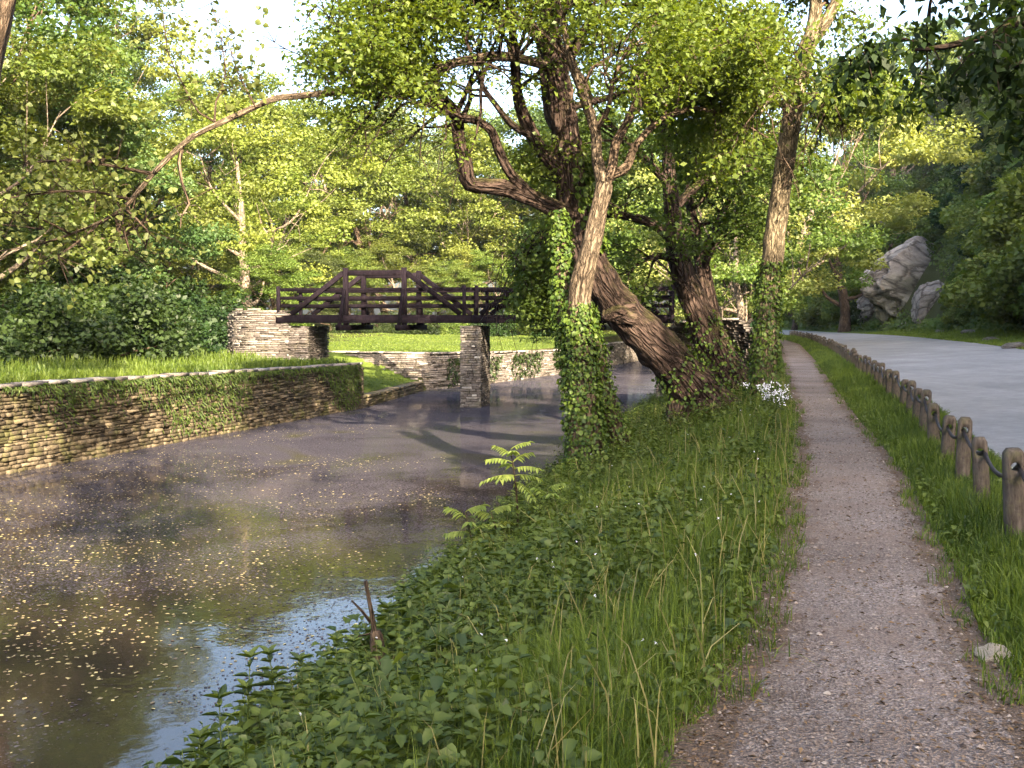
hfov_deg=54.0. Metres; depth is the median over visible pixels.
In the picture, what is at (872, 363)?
wooden post
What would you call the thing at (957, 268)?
hill bush
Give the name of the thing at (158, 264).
leafy tree
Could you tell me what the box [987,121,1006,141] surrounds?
hill bush
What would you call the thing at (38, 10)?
tall tree
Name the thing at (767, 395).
white flowers
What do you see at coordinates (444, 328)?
leafy bush
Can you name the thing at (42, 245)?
leafy tree
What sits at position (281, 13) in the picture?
sky
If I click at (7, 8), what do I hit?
corner tree
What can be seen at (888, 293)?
cliff rock
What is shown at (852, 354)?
wooden post
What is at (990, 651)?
path rock
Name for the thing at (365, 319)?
footbridge
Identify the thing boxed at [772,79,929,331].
tall tree
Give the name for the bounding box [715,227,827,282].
tall tree
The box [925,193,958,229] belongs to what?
hill bush
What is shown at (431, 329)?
leafy bush
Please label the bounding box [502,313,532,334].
leafy bush
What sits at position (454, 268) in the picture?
leafy tree
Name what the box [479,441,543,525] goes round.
sapling
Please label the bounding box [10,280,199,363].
leafy bush
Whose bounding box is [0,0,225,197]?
tall tree
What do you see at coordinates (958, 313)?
hill bush
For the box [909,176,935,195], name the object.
hill bush
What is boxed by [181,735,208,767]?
leafy plant
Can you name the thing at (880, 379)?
wooden post
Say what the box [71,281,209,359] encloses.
leafy bush
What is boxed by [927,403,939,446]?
wooden post
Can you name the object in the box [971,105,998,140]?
hill bush
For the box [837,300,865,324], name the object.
hill bush
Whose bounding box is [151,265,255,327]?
leafy bush
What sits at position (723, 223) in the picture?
slender tree
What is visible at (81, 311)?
leafy bush
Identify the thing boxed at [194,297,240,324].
leafy bush
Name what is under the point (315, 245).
leafy tree
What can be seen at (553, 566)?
weed blossoms
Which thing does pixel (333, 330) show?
leafy bush
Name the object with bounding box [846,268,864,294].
hill bush
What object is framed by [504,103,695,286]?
leafy tree
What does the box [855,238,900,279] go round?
hill bush
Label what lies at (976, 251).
hill bush
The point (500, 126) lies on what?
leafy tree
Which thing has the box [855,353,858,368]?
wooden post
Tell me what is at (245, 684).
leafy plant
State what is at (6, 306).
leafy bush
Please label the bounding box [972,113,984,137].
hill bush
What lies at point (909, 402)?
wooden post
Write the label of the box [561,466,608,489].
seedling
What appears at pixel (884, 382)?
wooden post
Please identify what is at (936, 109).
hill bush
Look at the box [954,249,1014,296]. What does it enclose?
hill bush
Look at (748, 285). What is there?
leafy tree
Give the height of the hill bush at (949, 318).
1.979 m
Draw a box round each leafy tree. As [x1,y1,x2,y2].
[0,20,274,290]
[0,21,78,309]
[0,30,186,280]
[0,60,240,294]
[0,211,114,305]
[0,223,56,301]
[29,199,187,276]
[49,194,257,299]
[134,67,391,323]
[152,205,271,303]
[164,219,271,304]
[192,232,298,310]
[210,67,452,313]
[210,242,334,325]
[235,223,368,314]
[260,105,462,314]
[262,217,342,308]
[285,247,367,329]
[312,100,506,314]
[322,246,414,314]
[336,235,451,314]
[343,112,551,323]
[400,259,481,328]
[422,242,513,314]
[425,106,551,310]
[443,121,661,314]
[448,98,661,245]
[452,248,515,314]
[480,268,516,310]
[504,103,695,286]
[591,249,629,303]
[604,125,889,323]
[620,157,825,326]
[643,202,761,326]
[674,212,811,326]
[828,159,872,220]
[978,98,1023,161]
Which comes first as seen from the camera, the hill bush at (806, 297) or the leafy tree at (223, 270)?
the leafy tree at (223, 270)
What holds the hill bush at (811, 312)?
on the ground at (374, 370)
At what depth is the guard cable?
10.43 m
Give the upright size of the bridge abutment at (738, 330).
3.382 m
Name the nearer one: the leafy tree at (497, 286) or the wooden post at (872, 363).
the wooden post at (872, 363)
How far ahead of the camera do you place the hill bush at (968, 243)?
84.35 m
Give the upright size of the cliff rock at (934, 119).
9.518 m
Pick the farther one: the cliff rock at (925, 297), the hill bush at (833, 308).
the hill bush at (833, 308)
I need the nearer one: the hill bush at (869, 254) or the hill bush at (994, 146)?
the hill bush at (994, 146)
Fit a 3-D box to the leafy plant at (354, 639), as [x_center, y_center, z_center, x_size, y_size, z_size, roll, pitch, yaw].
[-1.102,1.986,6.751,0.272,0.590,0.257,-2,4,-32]
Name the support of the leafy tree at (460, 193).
on the ground at (374, 370)
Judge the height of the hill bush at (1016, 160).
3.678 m
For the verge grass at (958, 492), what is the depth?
8.04 m
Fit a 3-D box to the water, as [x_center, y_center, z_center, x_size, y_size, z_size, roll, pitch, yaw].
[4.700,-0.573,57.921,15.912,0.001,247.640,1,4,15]
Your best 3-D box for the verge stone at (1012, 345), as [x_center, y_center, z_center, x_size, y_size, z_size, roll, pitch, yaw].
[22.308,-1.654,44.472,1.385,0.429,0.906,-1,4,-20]
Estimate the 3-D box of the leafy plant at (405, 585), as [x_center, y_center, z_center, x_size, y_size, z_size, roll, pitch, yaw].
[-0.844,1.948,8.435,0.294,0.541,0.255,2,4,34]
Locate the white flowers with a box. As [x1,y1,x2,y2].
[741,379,793,416]
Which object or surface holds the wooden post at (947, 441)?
on the ground at (374, 370)
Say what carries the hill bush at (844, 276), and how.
on the ground at (374, 370)
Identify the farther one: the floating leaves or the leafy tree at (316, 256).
the leafy tree at (316, 256)
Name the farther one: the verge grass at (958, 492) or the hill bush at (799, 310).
the hill bush at (799, 310)
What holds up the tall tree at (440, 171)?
on the ground at (374, 370)
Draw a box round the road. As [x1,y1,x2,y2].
[779,330,1023,467]
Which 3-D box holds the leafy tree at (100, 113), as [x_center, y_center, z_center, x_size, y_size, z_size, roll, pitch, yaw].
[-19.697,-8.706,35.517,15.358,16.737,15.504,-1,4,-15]
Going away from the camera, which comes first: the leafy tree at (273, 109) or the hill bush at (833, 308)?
the leafy tree at (273, 109)
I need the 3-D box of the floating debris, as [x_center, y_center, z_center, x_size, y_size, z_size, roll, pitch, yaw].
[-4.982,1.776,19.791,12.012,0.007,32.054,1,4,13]
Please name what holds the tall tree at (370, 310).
on the ground at (374, 370)
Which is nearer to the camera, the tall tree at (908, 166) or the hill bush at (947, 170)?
the hill bush at (947, 170)
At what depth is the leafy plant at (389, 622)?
7.85 m
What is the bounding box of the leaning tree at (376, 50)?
[0,0,803,428]
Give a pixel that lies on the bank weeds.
(438, 609)
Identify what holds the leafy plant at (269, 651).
on the ground at (374, 370)
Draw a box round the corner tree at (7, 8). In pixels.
[0,0,16,80]
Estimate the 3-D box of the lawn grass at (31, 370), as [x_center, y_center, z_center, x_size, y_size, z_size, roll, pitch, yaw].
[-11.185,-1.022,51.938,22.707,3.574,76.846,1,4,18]
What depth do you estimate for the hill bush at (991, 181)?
93.93 m
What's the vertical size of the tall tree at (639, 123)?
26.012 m
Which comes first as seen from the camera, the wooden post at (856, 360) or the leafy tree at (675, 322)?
the wooden post at (856, 360)
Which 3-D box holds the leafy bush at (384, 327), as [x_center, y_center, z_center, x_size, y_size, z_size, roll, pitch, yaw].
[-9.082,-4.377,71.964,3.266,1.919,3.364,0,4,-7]
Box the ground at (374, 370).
[284,138,1023,767]
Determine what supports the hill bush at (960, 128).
on the ground at (374, 370)
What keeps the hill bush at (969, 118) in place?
on the ground at (374, 370)
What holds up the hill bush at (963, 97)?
on the ground at (374, 370)
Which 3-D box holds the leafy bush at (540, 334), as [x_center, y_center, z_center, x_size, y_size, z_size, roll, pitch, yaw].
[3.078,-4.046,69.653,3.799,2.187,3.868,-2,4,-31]
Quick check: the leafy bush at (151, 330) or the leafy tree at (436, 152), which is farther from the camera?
the leafy tree at (436, 152)
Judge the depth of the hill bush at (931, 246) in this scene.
114.53 m
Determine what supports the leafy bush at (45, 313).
on the ground at (374, 370)
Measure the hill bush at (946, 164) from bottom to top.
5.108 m
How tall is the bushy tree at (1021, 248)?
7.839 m
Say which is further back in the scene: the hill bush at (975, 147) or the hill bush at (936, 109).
the hill bush at (936, 109)
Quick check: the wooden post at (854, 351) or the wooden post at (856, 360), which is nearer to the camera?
the wooden post at (856, 360)
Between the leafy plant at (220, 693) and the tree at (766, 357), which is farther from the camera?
the tree at (766, 357)
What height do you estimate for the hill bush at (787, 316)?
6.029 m
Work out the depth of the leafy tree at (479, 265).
75.37 m
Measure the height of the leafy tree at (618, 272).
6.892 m
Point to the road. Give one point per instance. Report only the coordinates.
(981, 386)
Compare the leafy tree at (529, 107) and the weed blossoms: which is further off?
the leafy tree at (529, 107)
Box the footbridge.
[276,267,674,330]
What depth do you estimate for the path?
5.08 m
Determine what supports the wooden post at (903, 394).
on the ground at (374, 370)
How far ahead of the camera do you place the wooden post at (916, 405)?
15.33 m
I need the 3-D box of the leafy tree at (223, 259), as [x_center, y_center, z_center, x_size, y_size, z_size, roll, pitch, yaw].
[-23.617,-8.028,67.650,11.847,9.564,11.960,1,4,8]
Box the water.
[0,361,655,767]
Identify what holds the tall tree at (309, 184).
on the ground at (374, 370)
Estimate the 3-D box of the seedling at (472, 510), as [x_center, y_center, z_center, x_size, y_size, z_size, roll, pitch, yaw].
[-0.453,1.862,11.968,0.771,0.888,0.830,0,4,0]
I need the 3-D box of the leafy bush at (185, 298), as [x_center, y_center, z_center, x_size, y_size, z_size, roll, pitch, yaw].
[-15.429,-2.737,40.720,7.379,4.248,7.512,2,4,24]
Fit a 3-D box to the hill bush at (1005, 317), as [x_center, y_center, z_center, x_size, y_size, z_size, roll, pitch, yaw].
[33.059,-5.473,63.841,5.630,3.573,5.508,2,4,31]
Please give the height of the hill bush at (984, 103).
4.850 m
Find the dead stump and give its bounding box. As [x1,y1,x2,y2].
[344,581,388,679]
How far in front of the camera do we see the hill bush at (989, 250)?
79.35 m
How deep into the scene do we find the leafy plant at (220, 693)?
5.38 m
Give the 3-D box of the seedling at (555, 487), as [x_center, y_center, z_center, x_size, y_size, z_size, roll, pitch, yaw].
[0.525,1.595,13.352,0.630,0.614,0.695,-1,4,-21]
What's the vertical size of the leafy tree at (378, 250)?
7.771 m
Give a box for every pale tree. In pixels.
[604,140,814,326]
[705,68,982,298]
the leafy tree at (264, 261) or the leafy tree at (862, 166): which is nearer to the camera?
the leafy tree at (264, 261)
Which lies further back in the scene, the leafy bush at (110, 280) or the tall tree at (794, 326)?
the tall tree at (794, 326)
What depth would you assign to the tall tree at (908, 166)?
145.54 m
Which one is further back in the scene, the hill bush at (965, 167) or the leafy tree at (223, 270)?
the hill bush at (965, 167)
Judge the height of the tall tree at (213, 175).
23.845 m
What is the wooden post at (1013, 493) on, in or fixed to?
on the ground at (374, 370)
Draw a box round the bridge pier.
[460,326,490,407]
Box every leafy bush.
[0,240,184,316]
[0,268,107,315]
[0,280,112,367]
[0,314,47,366]
[1,284,120,360]
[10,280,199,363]
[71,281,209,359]
[79,261,228,353]
[111,305,229,356]
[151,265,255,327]
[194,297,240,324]
[198,304,229,346]
[328,311,374,332]
[371,310,401,332]
[391,308,441,334]
[438,314,473,334]
[468,309,517,336]
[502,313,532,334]
[531,327,553,336]
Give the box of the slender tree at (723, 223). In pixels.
[622,107,844,327]
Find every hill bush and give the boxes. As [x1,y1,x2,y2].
[781,294,799,320]
[790,291,838,325]
[793,295,810,322]
[796,289,820,306]
[797,293,816,314]
[820,289,857,314]
[820,301,839,321]
[821,269,843,289]
[829,267,858,290]
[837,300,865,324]
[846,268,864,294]
[853,238,879,261]
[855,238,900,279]
[869,227,893,245]
[884,241,937,255]
[902,198,936,235]
[903,201,947,242]
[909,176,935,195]
[924,158,961,198]
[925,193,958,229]
[927,177,958,205]
[931,107,942,120]
[935,78,960,106]
[936,145,970,172]
[937,92,954,110]
[937,102,981,140]
[937,293,948,303]
[938,182,989,231]
[939,186,978,222]
[939,306,957,323]
[941,108,969,137]
[942,305,952,315]
[943,208,984,240]
[944,90,970,116]
[945,177,962,197]
[945,272,955,283]
[947,194,985,229]
[950,144,995,193]
[952,132,973,147]
[953,225,981,257]
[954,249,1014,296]
[954,262,963,272]
[954,307,974,321]
[955,307,978,323]
[956,140,994,169]
[959,226,983,257]
[960,145,1023,187]
[962,106,979,128]
[968,151,1016,195]
[968,214,1009,255]
[970,88,981,104]
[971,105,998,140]
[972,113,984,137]
[974,89,999,120]
[974,190,998,211]
[974,304,994,316]
[977,252,1016,279]
[981,242,1012,253]
[981,304,1023,324]
[983,187,1013,215]
[986,135,1006,153]
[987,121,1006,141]
[988,163,1010,189]
[992,156,1023,187]
[993,201,1010,219]
[1003,145,1023,171]
[1004,294,1023,318]
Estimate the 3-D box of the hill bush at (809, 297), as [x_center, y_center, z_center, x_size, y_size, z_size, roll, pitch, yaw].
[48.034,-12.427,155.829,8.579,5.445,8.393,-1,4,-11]
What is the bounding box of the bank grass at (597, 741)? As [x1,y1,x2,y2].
[201,352,800,767]
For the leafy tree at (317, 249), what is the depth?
98.06 m
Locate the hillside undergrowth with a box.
[780,99,1023,333]
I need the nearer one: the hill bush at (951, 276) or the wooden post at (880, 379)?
the wooden post at (880, 379)
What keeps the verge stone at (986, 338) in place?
on the ground at (374, 370)
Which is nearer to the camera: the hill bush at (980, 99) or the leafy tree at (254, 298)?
the leafy tree at (254, 298)
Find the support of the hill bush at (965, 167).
on the ground at (374, 370)
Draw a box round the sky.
[5,0,1019,314]
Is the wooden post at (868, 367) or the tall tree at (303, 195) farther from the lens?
the tall tree at (303, 195)
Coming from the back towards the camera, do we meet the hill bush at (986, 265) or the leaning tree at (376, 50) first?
the hill bush at (986, 265)
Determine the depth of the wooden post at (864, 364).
29.67 m
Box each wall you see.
[0,362,363,474]
[329,342,637,389]
[363,381,423,407]
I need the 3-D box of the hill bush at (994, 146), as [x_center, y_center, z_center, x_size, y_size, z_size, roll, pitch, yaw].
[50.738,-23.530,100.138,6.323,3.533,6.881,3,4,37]
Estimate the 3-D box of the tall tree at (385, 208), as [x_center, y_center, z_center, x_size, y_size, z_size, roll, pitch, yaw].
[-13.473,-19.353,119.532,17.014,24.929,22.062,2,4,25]
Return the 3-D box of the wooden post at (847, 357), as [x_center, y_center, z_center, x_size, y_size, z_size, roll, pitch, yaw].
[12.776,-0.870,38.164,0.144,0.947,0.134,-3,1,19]
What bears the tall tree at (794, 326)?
on the ground at (374, 370)
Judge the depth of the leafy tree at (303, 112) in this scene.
94.28 m
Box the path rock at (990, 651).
[974,643,1010,661]
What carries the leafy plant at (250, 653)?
on the ground at (374, 370)
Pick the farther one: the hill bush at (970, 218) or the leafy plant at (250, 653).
the hill bush at (970, 218)
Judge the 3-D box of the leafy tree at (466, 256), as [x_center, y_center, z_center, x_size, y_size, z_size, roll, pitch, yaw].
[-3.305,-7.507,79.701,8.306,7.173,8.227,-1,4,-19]
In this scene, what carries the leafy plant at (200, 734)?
on the ground at (374, 370)
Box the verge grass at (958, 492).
[679,327,1023,712]
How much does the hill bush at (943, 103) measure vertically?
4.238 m
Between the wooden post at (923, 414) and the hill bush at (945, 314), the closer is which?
the wooden post at (923, 414)
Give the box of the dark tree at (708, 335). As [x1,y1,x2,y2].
[469,0,828,392]
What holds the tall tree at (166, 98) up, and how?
on the ground at (374, 370)
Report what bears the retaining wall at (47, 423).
on the ground at (374, 370)
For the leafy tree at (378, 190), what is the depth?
83.22 m
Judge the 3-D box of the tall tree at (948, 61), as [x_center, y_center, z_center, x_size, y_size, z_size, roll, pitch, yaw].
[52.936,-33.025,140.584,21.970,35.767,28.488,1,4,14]
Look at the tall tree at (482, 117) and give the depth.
119.38 m
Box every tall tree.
[0,0,160,277]
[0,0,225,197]
[79,21,225,205]
[137,67,329,285]
[163,147,267,228]
[265,126,352,313]
[269,129,416,312]
[306,119,432,314]
[317,124,454,314]
[398,121,509,309]
[427,101,537,310]
[630,117,676,285]
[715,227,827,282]
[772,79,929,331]
[786,207,823,329]
[814,20,965,258]
[867,150,923,197]
[900,13,971,74]
[934,32,974,98]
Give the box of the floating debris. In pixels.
[0,410,561,760]
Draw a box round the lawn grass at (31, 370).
[0,330,617,391]
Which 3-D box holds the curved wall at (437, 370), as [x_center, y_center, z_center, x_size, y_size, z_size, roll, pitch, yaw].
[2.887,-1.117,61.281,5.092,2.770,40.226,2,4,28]
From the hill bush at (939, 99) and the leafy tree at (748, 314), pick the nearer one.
the leafy tree at (748, 314)
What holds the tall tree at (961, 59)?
on the ground at (374, 370)
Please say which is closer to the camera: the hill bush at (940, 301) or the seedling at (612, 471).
the seedling at (612, 471)
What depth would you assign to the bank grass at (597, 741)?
5.38 m
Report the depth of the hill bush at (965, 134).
126.18 m
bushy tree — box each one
[935,167,1023,315]
[1018,229,1023,297]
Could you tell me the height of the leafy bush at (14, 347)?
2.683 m
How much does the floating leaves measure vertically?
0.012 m
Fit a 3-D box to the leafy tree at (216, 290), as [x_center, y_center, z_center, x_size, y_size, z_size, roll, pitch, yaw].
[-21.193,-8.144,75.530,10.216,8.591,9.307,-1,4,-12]
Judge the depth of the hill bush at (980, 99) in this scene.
133.67 m
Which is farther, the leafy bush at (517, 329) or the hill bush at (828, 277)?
the hill bush at (828, 277)
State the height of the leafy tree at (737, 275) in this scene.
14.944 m
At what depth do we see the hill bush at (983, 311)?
72.99 m
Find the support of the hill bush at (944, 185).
on the ground at (374, 370)
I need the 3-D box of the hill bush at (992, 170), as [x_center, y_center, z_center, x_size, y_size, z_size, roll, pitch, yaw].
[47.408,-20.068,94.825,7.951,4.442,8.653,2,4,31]
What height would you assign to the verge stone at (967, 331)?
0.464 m
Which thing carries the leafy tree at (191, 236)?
on the ground at (374, 370)
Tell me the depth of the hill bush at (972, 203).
97.27 m
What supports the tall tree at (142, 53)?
on the ground at (374, 370)
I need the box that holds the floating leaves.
[0,410,474,762]
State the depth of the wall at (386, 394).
38.85 m
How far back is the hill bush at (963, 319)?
77.99 m
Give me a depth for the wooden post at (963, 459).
9.90 m
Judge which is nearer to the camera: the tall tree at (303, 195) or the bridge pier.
the bridge pier
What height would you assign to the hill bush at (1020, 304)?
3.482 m
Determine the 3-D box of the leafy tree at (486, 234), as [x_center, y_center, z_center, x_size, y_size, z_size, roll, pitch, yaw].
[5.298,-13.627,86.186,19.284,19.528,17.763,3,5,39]
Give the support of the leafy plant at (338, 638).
on the ground at (374, 370)
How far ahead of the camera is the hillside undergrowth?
103.21 m
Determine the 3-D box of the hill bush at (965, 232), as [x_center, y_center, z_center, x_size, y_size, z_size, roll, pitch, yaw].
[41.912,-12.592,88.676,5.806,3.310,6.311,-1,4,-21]
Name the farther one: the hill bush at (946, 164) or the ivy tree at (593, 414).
the hill bush at (946, 164)
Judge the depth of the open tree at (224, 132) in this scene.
57.66 m
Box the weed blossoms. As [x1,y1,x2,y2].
[196,451,759,758]
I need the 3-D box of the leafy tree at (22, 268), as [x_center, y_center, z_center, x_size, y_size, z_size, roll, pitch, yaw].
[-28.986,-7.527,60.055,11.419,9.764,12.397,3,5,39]
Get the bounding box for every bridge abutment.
[227,308,329,361]
[656,318,754,397]
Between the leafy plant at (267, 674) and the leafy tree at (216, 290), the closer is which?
the leafy plant at (267, 674)
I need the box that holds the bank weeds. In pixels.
[142,355,1023,767]
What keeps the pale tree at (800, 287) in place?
on the ground at (374, 370)
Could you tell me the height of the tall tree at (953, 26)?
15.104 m
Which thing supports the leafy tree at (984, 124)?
on the ground at (374, 370)
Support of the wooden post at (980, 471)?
on the ground at (374, 370)
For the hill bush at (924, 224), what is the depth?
117.09 m
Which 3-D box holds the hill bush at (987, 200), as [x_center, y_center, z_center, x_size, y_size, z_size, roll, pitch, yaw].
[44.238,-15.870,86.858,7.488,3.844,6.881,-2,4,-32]
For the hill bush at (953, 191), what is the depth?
113.38 m
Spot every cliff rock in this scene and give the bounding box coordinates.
[856,296,874,323]
[859,236,934,327]
[911,280,943,323]
[913,114,939,167]
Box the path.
[657,339,1023,767]
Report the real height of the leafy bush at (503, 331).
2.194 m
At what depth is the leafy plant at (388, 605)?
7.64 m
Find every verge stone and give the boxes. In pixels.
[960,329,974,333]
[982,337,998,339]
[1001,342,1023,348]
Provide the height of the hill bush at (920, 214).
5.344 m
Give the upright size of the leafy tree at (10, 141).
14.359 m
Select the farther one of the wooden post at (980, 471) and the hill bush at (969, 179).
the hill bush at (969, 179)
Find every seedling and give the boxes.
[442,504,493,564]
[472,504,520,544]
[530,482,570,513]
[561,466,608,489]
[592,464,631,480]
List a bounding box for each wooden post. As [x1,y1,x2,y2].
[846,349,849,361]
[851,348,855,363]
[853,350,856,363]
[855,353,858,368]
[857,355,861,369]
[862,355,866,371]
[866,357,870,374]
[871,360,876,376]
[874,362,879,382]
[878,362,884,384]
[882,370,888,388]
[885,369,892,393]
[892,371,899,399]
[900,379,908,404]
[906,380,915,415]
[912,388,922,420]
[918,389,931,433]
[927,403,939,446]
[940,415,955,458]
[955,417,972,479]
[971,436,989,502]
[1002,447,1023,539]
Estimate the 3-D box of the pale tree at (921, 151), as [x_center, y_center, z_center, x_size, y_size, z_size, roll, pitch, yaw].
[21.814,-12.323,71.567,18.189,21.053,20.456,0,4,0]
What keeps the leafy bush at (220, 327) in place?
on the ground at (374, 370)
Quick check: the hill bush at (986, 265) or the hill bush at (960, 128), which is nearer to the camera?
the hill bush at (986, 265)
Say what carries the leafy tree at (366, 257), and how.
on the ground at (374, 370)
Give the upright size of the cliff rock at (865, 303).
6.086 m
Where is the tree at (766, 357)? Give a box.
[621,0,954,401]
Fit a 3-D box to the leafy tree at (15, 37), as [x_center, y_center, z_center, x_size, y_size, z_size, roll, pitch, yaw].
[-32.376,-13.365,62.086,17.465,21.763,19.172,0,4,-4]
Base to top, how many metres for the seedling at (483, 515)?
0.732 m
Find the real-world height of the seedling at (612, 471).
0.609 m
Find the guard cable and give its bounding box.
[790,332,1023,481]
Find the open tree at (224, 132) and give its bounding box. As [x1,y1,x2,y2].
[120,77,385,310]
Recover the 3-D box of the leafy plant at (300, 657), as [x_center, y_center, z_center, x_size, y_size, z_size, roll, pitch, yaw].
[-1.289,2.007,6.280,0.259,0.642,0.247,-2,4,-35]
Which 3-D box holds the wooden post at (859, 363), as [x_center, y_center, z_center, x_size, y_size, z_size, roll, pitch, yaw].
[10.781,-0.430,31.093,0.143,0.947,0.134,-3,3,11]
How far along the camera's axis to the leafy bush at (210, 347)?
35.11 m
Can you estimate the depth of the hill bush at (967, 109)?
137.74 m
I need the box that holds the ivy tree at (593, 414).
[473,0,839,473]
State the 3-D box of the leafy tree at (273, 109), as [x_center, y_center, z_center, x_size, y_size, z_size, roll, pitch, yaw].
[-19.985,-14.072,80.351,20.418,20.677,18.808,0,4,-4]
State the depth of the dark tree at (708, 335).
25.29 m
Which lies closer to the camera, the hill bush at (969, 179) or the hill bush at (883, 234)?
the hill bush at (969, 179)
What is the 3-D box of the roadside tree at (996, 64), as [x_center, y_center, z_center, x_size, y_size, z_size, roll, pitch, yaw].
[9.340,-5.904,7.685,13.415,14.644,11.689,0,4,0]
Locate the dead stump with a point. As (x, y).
(374, 632)
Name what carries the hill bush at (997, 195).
on the ground at (374, 370)
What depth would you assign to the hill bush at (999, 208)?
81.02 m
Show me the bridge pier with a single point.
(475, 363)
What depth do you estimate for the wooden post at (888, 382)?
21.12 m
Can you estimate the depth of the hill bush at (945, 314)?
82.46 m
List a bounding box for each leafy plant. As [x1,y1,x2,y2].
[178,724,216,767]
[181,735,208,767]
[196,684,243,767]
[227,645,267,753]
[232,678,266,743]
[256,644,297,727]
[256,669,290,728]
[284,651,324,708]
[316,633,351,684]
[336,633,365,681]
[365,601,397,659]
[376,602,404,648]
[395,582,421,626]
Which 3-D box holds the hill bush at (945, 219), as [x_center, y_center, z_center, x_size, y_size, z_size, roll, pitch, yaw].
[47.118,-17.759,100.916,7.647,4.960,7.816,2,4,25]
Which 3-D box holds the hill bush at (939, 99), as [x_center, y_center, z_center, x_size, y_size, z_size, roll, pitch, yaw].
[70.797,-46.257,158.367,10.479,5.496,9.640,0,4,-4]
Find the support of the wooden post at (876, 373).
on the ground at (374, 370)
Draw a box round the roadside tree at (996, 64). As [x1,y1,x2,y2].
[785,0,1023,182]
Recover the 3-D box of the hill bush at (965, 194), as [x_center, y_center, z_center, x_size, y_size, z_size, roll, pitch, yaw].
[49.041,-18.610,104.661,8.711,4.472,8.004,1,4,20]
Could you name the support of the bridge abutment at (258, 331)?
on the ground at (374, 370)
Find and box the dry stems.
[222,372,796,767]
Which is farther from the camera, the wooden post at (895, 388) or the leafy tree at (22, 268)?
the leafy tree at (22, 268)
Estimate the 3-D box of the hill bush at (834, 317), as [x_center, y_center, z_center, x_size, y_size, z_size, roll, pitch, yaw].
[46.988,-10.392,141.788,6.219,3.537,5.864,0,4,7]
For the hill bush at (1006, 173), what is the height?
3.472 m
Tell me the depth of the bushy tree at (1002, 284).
59.44 m
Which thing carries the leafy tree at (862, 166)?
on the ground at (374, 370)

